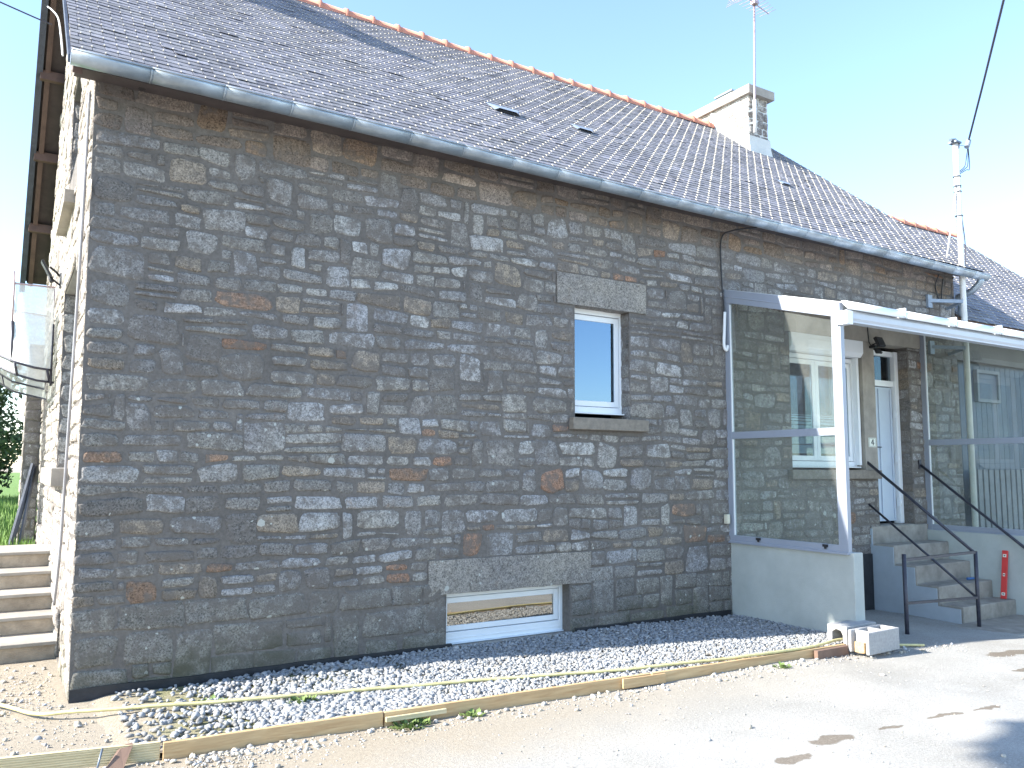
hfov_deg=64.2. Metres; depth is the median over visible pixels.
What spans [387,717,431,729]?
weed
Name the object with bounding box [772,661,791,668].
weed
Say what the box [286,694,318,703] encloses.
weed
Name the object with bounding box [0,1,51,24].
overhead wire
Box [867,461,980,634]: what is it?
handrail
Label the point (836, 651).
timber offcut
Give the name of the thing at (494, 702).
edging board
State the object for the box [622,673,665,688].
joint batten
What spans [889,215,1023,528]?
neighbour house
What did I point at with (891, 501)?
door
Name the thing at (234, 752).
loose stones
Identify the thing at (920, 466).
handrail
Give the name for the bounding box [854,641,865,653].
timber offcut
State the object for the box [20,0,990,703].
stone house
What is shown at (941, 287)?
wall cable
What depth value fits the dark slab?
10.13 m
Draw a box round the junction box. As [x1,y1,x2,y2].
[724,514,729,523]
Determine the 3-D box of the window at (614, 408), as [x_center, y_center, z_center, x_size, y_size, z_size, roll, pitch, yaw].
[0.845,-0.225,8.366,0.760,1.075,0.105,4,-7,-32]
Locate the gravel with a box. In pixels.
[110,613,842,748]
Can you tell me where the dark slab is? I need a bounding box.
[863,554,874,609]
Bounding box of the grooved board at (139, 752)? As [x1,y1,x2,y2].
[0,740,160,767]
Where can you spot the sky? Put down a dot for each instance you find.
(870, 96)
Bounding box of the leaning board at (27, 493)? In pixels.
[8,463,36,544]
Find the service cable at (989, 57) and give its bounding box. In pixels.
[968,0,1004,139]
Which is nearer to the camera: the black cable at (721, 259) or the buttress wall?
the black cable at (721, 259)
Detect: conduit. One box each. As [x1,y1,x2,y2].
[52,92,90,605]
[722,312,728,351]
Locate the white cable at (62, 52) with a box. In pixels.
[47,6,63,55]
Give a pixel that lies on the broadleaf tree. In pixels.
(6, 451)
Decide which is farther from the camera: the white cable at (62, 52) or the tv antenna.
the tv antenna
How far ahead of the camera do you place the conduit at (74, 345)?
6.13 m
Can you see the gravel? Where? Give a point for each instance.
(688, 640)
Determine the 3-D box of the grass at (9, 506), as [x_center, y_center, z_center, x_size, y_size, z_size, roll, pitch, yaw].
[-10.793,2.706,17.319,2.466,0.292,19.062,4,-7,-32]
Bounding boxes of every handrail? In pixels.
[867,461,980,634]
[918,460,1023,548]
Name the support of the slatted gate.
on the ground at (874, 708)
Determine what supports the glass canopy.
attached to the stone house at (394, 340)
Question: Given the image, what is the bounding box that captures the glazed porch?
[723,290,1023,631]
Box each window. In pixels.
[446,585,563,644]
[575,308,623,415]
[789,332,862,467]
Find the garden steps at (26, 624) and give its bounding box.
[0,544,55,663]
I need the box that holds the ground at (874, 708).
[0,468,1023,767]
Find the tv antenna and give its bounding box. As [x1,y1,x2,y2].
[726,0,775,133]
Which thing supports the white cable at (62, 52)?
attached to the stone house at (394, 340)
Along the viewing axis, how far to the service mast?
11.30 m
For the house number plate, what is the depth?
10.42 m
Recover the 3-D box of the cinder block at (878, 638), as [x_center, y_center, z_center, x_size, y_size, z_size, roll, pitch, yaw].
[3.235,2.283,7.293,0.480,0.190,0.200,4,-7,-35]
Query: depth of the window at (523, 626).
7.55 m
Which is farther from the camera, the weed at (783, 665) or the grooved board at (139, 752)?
the weed at (783, 665)
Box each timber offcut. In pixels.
[814,645,848,658]
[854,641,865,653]
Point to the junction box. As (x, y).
(726, 518)
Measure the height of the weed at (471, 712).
0.050 m
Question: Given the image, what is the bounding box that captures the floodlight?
[869,337,885,353]
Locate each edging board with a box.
[162,711,382,760]
[383,673,649,726]
[650,643,845,681]
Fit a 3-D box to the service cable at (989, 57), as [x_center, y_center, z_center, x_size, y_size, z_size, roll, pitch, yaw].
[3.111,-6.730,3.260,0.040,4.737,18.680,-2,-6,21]
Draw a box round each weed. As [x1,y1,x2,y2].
[198,694,226,700]
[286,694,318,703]
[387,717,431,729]
[459,707,484,717]
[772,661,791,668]
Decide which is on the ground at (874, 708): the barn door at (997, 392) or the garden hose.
the garden hose
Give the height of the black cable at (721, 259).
0.969 m
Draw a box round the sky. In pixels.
[0,0,1023,467]
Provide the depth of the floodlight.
10.46 m
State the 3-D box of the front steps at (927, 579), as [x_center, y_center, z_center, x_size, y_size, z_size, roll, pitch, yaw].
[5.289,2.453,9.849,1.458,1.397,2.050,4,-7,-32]
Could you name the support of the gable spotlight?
attached to the stone house at (394, 340)
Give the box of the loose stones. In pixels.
[0,642,1023,767]
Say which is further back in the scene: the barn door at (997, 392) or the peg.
the barn door at (997, 392)
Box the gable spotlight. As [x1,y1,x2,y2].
[41,260,60,288]
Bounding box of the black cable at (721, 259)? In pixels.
[720,227,756,311]
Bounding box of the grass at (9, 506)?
[0,494,39,545]
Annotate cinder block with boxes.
[827,620,875,645]
[848,624,899,655]
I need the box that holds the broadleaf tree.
[0,373,23,493]
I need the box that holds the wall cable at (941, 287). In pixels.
[935,274,943,298]
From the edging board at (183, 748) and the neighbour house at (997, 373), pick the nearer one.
the edging board at (183, 748)
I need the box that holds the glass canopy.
[0,271,55,399]
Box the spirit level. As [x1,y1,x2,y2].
[1001,550,1007,598]
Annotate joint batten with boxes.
[385,708,446,721]
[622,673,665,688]
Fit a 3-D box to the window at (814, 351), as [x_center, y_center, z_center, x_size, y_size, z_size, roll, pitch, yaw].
[3.842,0.229,10.169,1.375,1.618,0.300,4,-7,-32]
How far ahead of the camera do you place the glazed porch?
8.50 m
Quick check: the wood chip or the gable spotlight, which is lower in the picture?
the wood chip
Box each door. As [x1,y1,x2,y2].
[873,350,904,522]
[957,361,1023,528]
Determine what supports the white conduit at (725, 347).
attached to the stone house at (394, 340)
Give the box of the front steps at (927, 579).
[870,523,1023,633]
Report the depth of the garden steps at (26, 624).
7.36 m
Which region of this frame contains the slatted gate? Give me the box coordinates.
[969,469,1023,529]
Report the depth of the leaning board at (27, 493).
11.32 m
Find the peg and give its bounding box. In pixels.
[96,748,103,767]
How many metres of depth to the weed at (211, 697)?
5.49 m
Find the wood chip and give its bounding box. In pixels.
[106,742,132,767]
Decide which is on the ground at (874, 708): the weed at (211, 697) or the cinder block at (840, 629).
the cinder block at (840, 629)
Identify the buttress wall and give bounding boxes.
[16,380,41,542]
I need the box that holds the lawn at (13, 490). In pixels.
[0,473,38,543]
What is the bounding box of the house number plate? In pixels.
[868,438,875,446]
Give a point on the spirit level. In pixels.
(1004, 574)
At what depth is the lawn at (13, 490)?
41.75 m
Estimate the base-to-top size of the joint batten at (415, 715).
0.030 m
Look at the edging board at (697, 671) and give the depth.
6.54 m
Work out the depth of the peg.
4.33 m
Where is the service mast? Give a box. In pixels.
[926,138,978,526]
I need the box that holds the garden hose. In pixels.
[0,638,924,715]

